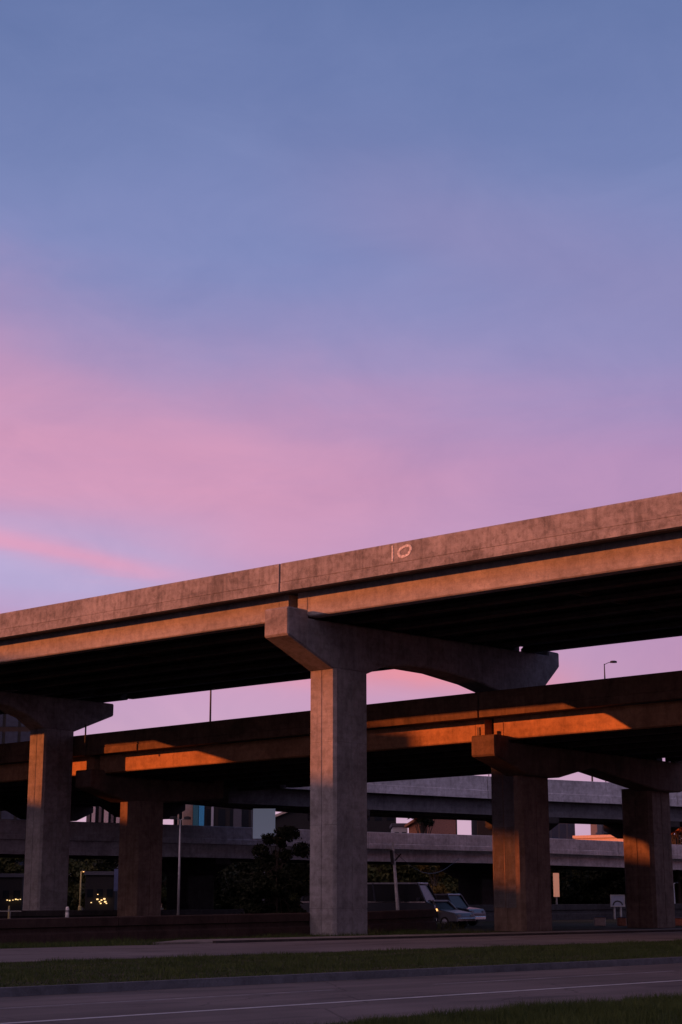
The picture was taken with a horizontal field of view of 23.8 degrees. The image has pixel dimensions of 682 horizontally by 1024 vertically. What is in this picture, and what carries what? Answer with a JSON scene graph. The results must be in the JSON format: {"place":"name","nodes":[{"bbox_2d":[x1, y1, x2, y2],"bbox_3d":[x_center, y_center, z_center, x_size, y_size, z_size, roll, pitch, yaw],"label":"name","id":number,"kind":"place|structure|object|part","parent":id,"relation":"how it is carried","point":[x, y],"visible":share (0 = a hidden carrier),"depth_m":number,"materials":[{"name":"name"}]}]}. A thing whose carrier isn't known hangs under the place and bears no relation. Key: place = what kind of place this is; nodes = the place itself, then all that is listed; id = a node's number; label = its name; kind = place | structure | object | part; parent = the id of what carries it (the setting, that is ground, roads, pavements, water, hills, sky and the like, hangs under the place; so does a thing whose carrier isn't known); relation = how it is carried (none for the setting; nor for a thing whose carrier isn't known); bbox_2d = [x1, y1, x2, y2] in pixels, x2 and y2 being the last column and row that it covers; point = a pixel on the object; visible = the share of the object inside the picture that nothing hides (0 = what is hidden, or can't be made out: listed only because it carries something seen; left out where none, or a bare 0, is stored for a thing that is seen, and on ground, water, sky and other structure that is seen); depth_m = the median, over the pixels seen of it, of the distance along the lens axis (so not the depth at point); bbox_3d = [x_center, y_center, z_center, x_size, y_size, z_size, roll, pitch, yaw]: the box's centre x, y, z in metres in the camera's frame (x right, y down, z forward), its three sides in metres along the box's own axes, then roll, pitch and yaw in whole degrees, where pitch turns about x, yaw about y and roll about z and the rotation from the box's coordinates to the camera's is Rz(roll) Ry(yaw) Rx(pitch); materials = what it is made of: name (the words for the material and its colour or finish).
{"place":"outdoors","nodes":[
{"label":"outdoors","id":0,"kind":"place"},
{"bbox_2d":[0,927,497,948],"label":"grass","id":1,"kind":"structure","parent":0,"point":[110,942],"depth_m":61.76,"materials":[{"name":"green plant"}]},
{"bbox_2d":[0,963,681,1023],"bbox_3d":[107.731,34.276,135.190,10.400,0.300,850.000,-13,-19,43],"label":"road","id":2,"kind":"structure","parent":0,"point":[355,990],"depth_m":29.37,"materials":[{"name":"grey asphalt"}]},
{"bbox_2d":[0,971,666,1008],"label":"lane line","id":3,"kind":"object","parent":2,"relation":"on","point":[300,991],"visible":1,"depth_m":30.21,"materials":[{"name":"paint"}]},
{"bbox_2d":[0,980,681,1023],"bbox_3d":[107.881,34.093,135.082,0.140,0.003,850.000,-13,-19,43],"label":"lane line","id":4,"kind":"object","parent":2,"relation":"on","point":[317,1003],"depth_m":27.38,"materials":[{"name":"paint"}]},
{"bbox_2d":[0,931,681,962],"bbox_3d":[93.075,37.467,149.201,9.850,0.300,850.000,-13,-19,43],"label":"service road","id":5,"kind":"structure","parent":0,"point":[15,955],"depth_m":55.22,"materials":[{"name":"grey asphalt"}]},
{"bbox_2d":[0,905,681,1023],"bbox_3d":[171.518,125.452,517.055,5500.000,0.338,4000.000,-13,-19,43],"label":"ground","id":6,"kind":"structure","parent":0,"point":[568,925],"depth_m":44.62,"materials":[{"name":"green plant"}]},
{"bbox_2d":[0,859,18,872],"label":"tree","id":7,"kind":"object","parent":6,"relation":"on","point":[16,861],"depth_m":187.23,"materials":[{"name":"green plant"}]},
{"bbox_2d":[0,873,23,910],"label":"building","id":8,"kind":"structure","parent":6,"relation":"on","point":[11,889],"depth_m":155.79,"materials":[{"name":"brick"}]},
{"bbox_2d":[3,891,8,897],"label":"window","id":9,"kind":"structure","parent":8,"relation":"in","point":[5,893],"depth_m":155.64,"materials":[{"name":"black glass"}]},
{"bbox_2d":[13,891,19,897],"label":"window","id":10,"kind":"structure","parent":8,"relation":"in","point":[16,894],"depth_m":155.64,"materials":[{"name":"black glass"}]},
{"bbox_2d":[0,858,24,872],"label":"tree","id":11,"kind":"object","parent":6,"relation":"on","point":[5,864],"visible":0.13,"depth_m":179.61,"materials":[{"name":"green plant"}]},
{"bbox_2d":[0,714,29,865],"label":"building","id":12,"kind":"structure","parent":6,"relation":"on","point":[13,729],"depth_m":260.83,"materials":[{"name":"concrete"}]},
{"bbox_2d":[0,714,2,726],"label":"window","id":13,"kind":"structure","parent":12,"relation":"in","point":[1,716],"depth_m":261.29,"materials":[{"name":"grey glass"}]},
{"bbox_2d":[1,811,13,819],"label":"window","id":14,"kind":"structure","parent":12,"relation":"in","point":[4,814],"depth_m":257.74,"materials":[{"name":"grey glass"}]},
{"bbox_2d":[5,732,17,742],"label":"window","id":15,"kind":"structure","parent":12,"relation":"in","point":[10,737],"depth_m":260.65,"materials":[{"name":"grey glass"}]},
{"bbox_2d":[6,714,17,726],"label":"window","id":16,"kind":"structure","parent":12,"relation":"in","point":[11,721],"depth_m":261.23,"materials":[{"name":"grey glass"}]},
{"bbox_2d":[20,732,29,741],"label":"window","id":17,"kind":"structure","parent":12,"relation":"in","point":[25,736],"depth_m":260.65,"materials":[{"name":"grey glass"}]},
{"bbox_2d":[65,907,68,916],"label":"bollard","id":18,"kind":"object","parent":6,"relation":"on","point":[67,912],"visible":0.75,"depth_m":89.23,"materials":[{"name":"paint"}]},
{"bbox_2d":[67,859,88,909],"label":"tree","id":19,"kind":"object","parent":6,"relation":"on","point":[73,868],"visible":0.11,"depth_m":190.24,"materials":[{"name":"green plant"}]},
{"bbox_2d":[68,859,92,909],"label":"tree","id":20,"kind":"object","parent":6,"relation":"on","point":[73,877],"visible":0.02,"depth_m":194.58,"materials":[{"name":"green plant"}]},
{"bbox_2d":[78,870,85,909],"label":"street lamp","id":21,"kind":"object","parent":6,"relation":"on","point":[79,907],"visible":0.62,"depth_m":167.33,"materials":[{"name":"metal"}]},
{"bbox_2d":[68,859,117,908],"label":"tree","id":22,"kind":"object","parent":6,"relation":"on","point":[76,888],"visible":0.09,"depth_m":181.55,"materials":[{"name":"green plant"}]},
{"bbox_2d":[84,871,117,909],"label":"building","id":23,"kind":"structure","parent":6,"relation":"on","point":[100,893],"depth_m":155.76,"materials":[{"name":"brick"}]},
{"bbox_2d":[87,889,92,896],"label":"window","id":24,"kind":"structure","parent":23,"relation":"in","point":[89,891],"depth_m":155.68,"materials":[{"name":"black glass"}]},
{"bbox_2d":[97,889,102,896],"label":"window","id":25,"kind":"structure","parent":23,"relation":"in","point":[99,891],"depth_m":155.68,"materials":[{"name":"black glass"}]},
{"bbox_2d":[107,889,112,896],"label":"window","id":26,"kind":"structure","parent":23,"relation":"in","point":[109,891],"depth_m":155.68,"materials":[{"name":"black glass"}]},
{"bbox_2d":[83,806,119,909],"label":"building","id":27,"kind":"structure","parent":6,"relation":"on","point":[99,814],"depth_m":208.28,"materials":[{"name":"concrete"}]},
{"bbox_2d":[114,869,117,897],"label":"sign board","id":28,"kind":"object","parent":6,"relation":"on","point":[115,879],"visible":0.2,"depth_m":146.21,"materials":[{"name":"metal"}]},
{"bbox_2d":[0,909,244,918],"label":"barrier wall","id":29,"kind":"structure","parent":6,"relation":"on","point":[57,913],"depth_m":99.61,"materials":[{"name":"concrete"}]},
{"bbox_2d":[81,859,166,900],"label":"tree","id":30,"kind":"object","parent":6,"relation":"on","point":[108,863],"visible":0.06,"depth_m":173.25,"materials":[{"name":"green plant"}]},
{"bbox_2d":[0,913,309,944],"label":"barrier wall","id":31,"kind":"structure","parent":6,"relation":"on","point":[63,929],"depth_m":63.55,"materials":[{"name":"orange concrete"}]},
{"bbox_2d":[170,816,190,914],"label":"street lamp","id":32,"kind":"object","parent":6,"relation":"on","point":[179,858],"visible":0.66,"depth_m":69.68,"materials":[{"name":"metal"}]},
{"bbox_2d":[173,804,192,824],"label":"building","id":33,"kind":"structure","parent":6,"relation":"on","point":[188,811],"depth_m":209.61,"materials":[{"name":"paint"}]},
{"bbox_2d":[192,805,252,864],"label":"building","id":34,"kind":"structure","parent":6,"relation":"on","point":[214,816],"depth_m":202.59,"materials":[{"name":"glass"}]},
{"bbox_2d":[206,809,213,825],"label":"window","id":35,"kind":"structure","parent":34,"relation":"in","point":[208,821],"depth_m":202.55,"materials":[{"name":"black glass"}]},
{"bbox_2d":[218,809,224,826],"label":"window","id":36,"kind":"structure","parent":34,"relation":"in","point":[221,812],"depth_m":202.60,"materials":[{"name":"black glass"}]},
{"bbox_2d":[230,809,232,826],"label":"window","id":37,"kind":"structure","parent":34,"relation":"in","point":[231,810],"depth_m":202.58,"materials":[{"name":"black glass"}]},
{"bbox_2d":[241,809,248,826],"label":"window","id":38,"kind":"structure","parent":34,"relation":"in","point":[245,813],"depth_m":202.55,"materials":[{"name":"black glass"}]},
{"bbox_2d":[213,862,243,908],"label":"tree","id":39,"kind":"object","parent":6,"relation":"on","point":[218,902],"visible":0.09,"depth_m":189.19,"materials":[{"name":"green plant"}]},
{"bbox_2d":[220,862,292,908],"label":"tree","id":40,"kind":"object","parent":6,"relation":"on","point":[233,870],"visible":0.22,"depth_m":177.80,"materials":[{"name":"green plant"}]},
{"bbox_2d":[253,809,274,900],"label":"sign board","id":41,"kind":"object","parent":6,"relation":"on","point":[263,821],"visible":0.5,"depth_m":110.05,"materials":[{"name":"white"}]},
{"bbox_2d":[236,825,309,913],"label":"tree","id":42,"kind":"object","parent":6,"relation":"on","point":[265,886],"visible":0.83,"depth_m":83.47,"materials":[{"name":"green plant"}]},
{"bbox_2d":[278,863,297,899],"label":"tree","id":43,"kind":"object","parent":6,"relation":"on","point":[288,865],"visible":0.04,"depth_m":191.84,"materials":[{"name":"green plant"}]},
{"bbox_2d":[275,812,309,879],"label":"building","id":44,"kind":"structure","parent":6,"relation":"on","point":[297,820],"depth_m":196.63,"materials":[{"name":"brick"}]},
{"bbox_2d":[286,863,368,906],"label":"tree","id":45,"kind":"object","parent":6,"relation":"on","point":[306,865],"visible":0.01,"depth_m":172.41,"materials":[{"name":"green plant"}]},
{"bbox_2d":[0,492,681,935],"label":"overpass","id":46,"kind":"object","parent":6,"relation":"on","point":[474,610],"visible":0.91,"depth_m":75.52,"materials":[{"name":"concrete"}]},
{"bbox_2d":[0,670,681,930],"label":"overpass","id":47,"kind":"object","parent":6,"relation":"on","point":[625,731],"visible":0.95,"depth_m":91.38,"materials":[{"name":"concrete"}]},
{"bbox_2d":[209,690,211,720],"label":"street lamp","id":48,"kind":"object","parent":47,"relation":"on","point":[210,705],"visible":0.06,"depth_m":122.14,"materials":[{"name":"metal"}]},
{"bbox_2d":[604,661,616,678],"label":"street lamp","id":49,"kind":"object","parent":47,"relation":"on","point":[606,663],"visible":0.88,"depth_m":96.47,"materials":[{"name":"metal"}]},
{"bbox_2d":[0,819,681,909],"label":"overpass","id":50,"kind":"object","parent":6,"relation":"on","point":[208,853],"visible":0.62,"depth_m":132.14,"materials":[{"name":"concrete"}]},
{"bbox_2d":[0,775,681,838],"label":"overpass","id":51,"kind":"object","parent":6,"relation":"on","point":[470,798],"visible":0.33,"depth_m":125.36,"materials":[{"name":"concrete"}]},
{"bbox_2d":[0,957,681,996],"bbox_3d":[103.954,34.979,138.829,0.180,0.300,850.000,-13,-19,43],"label":"kerb","id":52,"kind":"structure","parent":6,"relation":"on","point":[126,986],"depth_m":34.84,"materials":[{"name":"concrete"}]},
{"bbox_2d":[300,882,437,921],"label":"passenger van","id":53,"kind":"object","parent":6,"relation":"on","point":[411,896],"visible":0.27,"depth_m":90.52,"materials":[{"name":"paint"}]},
{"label":"windows","id":54,"kind":"part","parent":53,"relation":"part of","materials":[{"name":"black glass"}]},
{"bbox_2d":[367,927,384,934],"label":"weed clump","id":55,"kind":"object","parent":6,"relation":"on","point":[372,931],"visible":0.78,"depth_m":73.02,"materials":[{"name":"green plant"}]},
{"bbox_2d":[367,817,395,832],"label":"building","id":56,"kind":"structure","parent":6,"relation":"on","point":[378,824],"depth_m":211.32,"materials":[{"name":"brick"}]},
{"bbox_2d":[367,864,415,882],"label":"tree","id":57,"kind":"object","parent":6,"relation":"on","point":[376,874],"visible":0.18,"depth_m":170.62,"materials":[{"name":"green plant"}]},
{"bbox_2d":[390,823,407,832],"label":"building","id":58,"kind":"structure","parent":6,"relation":"on","point":[397,828],"depth_m":186.59,"materials":[{"name":"white concrete"}]},
{"bbox_2d":[367,909,435,931],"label":"barrier wall","id":59,"kind":"structure","parent":6,"relation":"on","point":[417,919],"depth_m":80.22,"materials":[{"name":"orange concrete"}]},
{"bbox_2d":[381,865,430,882],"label":"tree","id":60,"kind":"object","parent":6,"relation":"on","point":[417,875],"visible":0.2,"depth_m":171.10,"materials":[{"name":"green plant"}]},
{"bbox_2d":[408,818,434,833],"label":"tree","id":61,"kind":"object","parent":6,"relation":"on","point":[424,824],"visible":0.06,"depth_m":181.23,"materials":[{"name":"green plant"}]},
{"bbox_2d":[390,842,457,909],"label":"utility pole","id":62,"kind":"object","parent":6,"relation":"on","point":[392,856],"visible":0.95,"depth_m":89.79,"materials":[{"name":"paint"}]},
{"bbox_2d":[405,819,455,834],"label":"building","id":63,"kind":"structure","parent":6,"relation":"on","point":[440,826],"depth_m":185.30,"materials":[{"name":"orange brick"}]},
{"bbox_2d":[417,865,450,893],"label":"tree","id":64,"kind":"object","parent":6,"relation":"on","point":[436,887],"visible":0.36,"depth_m":164.16,"materials":[{"name":"green plant"}]},
{"bbox_2d":[421,865,457,893],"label":"tree","id":65,"kind":"object","parent":6,"relation":"on","point":[450,883],"visible":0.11,"depth_m":169.88,"materials":[{"name":"green plant"}]},
{"bbox_2d":[213,929,681,942],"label":"kerb","id":66,"kind":"structure","parent":6,"relation":"on","point":[349,938],"depth_m":67.46,"materials":[{"name":"grey concrete"}]},
{"bbox_2d":[429,900,475,927],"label":"parked car","id":67,"kind":"object","parent":6,"relation":"on","point":[448,912],"visible":0.49,"depth_m":89.46,"materials":[{"name":"silver metal"}]},
{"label":"windows","id":68,"kind":"part","parent":67,"relation":"part of","materials":[{"name":"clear glass"}]},
{"bbox_2d":[434,894,485,925],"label":"parked car","id":69,"kind":"object","parent":6,"relation":"on","point":[458,901],"visible":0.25,"depth_m":97.32,"materials":[{"name":"grey paint"}]},
{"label":"windows","id":70,"kind":"part","parent":69,"relation":"part of","materials":[{"name":"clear glass"}]},
{"bbox_2d":[250,990,681,1023],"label":"grass","id":71,"kind":"structure","parent":6,"relation":"on","point":[631,1010],"depth_m":21.88,"materials":[{"name":"green plant"}]},
{"bbox_2d":[471,821,491,835],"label":"building","id":72,"kind":"structure","parent":6,"relation":"on","point":[478,828],"depth_m":210.28,"materials":[{"name":"brick"}]},
{"bbox_2d":[553,873,559,903],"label":"sign board","id":73,"kind":"object","parent":6,"relation":"on","point":[556,892],"visible":0.78,"depth_m":146.08,"materials":[{"name":"brown"}]},
{"bbox_2d":[549,823,574,838],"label":"building","id":74,"kind":"structure","parent":6,"relation":"on","point":[562,831],"depth_m":202.20,"materials":[{"name":"grey concrete"}]},
{"bbox_2d":[552,825,557,838],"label":"window","id":75,"kind":"structure","parent":74,"relation":"in","point":[555,830],"depth_m":202.16,"materials":[{"name":"grey glass"}]},
{"bbox_2d":[560,824,565,838],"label":"window","id":76,"kind":"structure","parent":74,"relation":"in","point":[562,826],"depth_m":202.21,"materials":[{"name":"grey glass"}]},
{"bbox_2d":[568,824,573,838],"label":"window","id":77,"kind":"structure","parent":74,"relation":"in","point":[570,826],"depth_m":202.21,"materials":[{"name":"grey glass"}]},
{"bbox_2d":[550,869,587,903],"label":"tree","id":78,"kind":"object","parent":6,"relation":"on","point":[569,894],"visible":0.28,"depth_m":169.95,"materials":[{"name":"green plant"}]},
{"bbox_2d":[468,903,681,921],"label":"barrier wall","id":79,"kind":"structure","parent":6,"relation":"on","point":[574,911],"depth_m":126.07,"materials":[{"name":"concrete"}]},
{"bbox_2d":[562,870,620,903],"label":"tree","id":80,"kind":"object","parent":6,"relation":"on","point":[595,878],"visible":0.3,"depth_m":172.10,"materials":[{"name":"green plant"}]},
{"bbox_2d":[572,835,622,841],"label":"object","id":81,"kind":"structure","parent":6,"relation":"on","point":[598,837],"depth_m":196.32,"materials":[{"name":"paint"}]},
{"bbox_2d":[590,824,609,834],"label":"building","id":82,"kind":"structure","parent":6,"relation":"on","point":[597,830],"depth_m":221.71,"materials":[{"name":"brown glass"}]},
{"bbox_2d":[610,895,624,918],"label":"sign board","id":83,"kind":"object","parent":6,"relation":"on","point":[617,900],"visible":0.94,"depth_m":128.26,"materials":[{"name":"metal"}]},
{"bbox_2d":[671,827,681,903],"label":"tree","id":84,"kind":"object","parent":6,"relation":"on","point":[676,842],"visible":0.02,"depth_m":163.78,"materials":[{"name":"green plant"}]},
{"bbox_2d":[671,832,681,903],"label":"tree","id":85,"kind":"object","parent":6,"relation":"on","point":[674,880],"visible":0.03,"depth_m":169.68,"materials":[{"name":"green plant"}]},
{"bbox_2d":[0,0,681,838],"label":"sky","id":86,"kind":"structure","parent":0,"point":[281,281],"materials":[{"name":"blue"}]},
{"bbox_2d":[153,928,681,944],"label":"pavement","id":87,"kind":"structure","parent":0,"point":[199,941],"depth_m":67.50,"materials":[{"name":"concrete"}]},
{"bbox_2d":[593,916,605,925],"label":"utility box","id":88,"kind":"object","parent":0,"point":[599,920],"visible":1,"depth_m":96.77,"materials":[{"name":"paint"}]},
{"bbox_2d":[616,917,625,925],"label":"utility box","id":89,"kind":"object","parent":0,"point":[621,921],"visible":0.94,"depth_m":96.77,"materials":[{"name":"orange metal"}]},
{"bbox_2d":[675,917,681,925],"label":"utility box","id":90,"kind":"object","parent":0,"point":[678,921],"visible":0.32,"depth_m":96.75,"materials":[{"name":"orange metal"}]}
]}

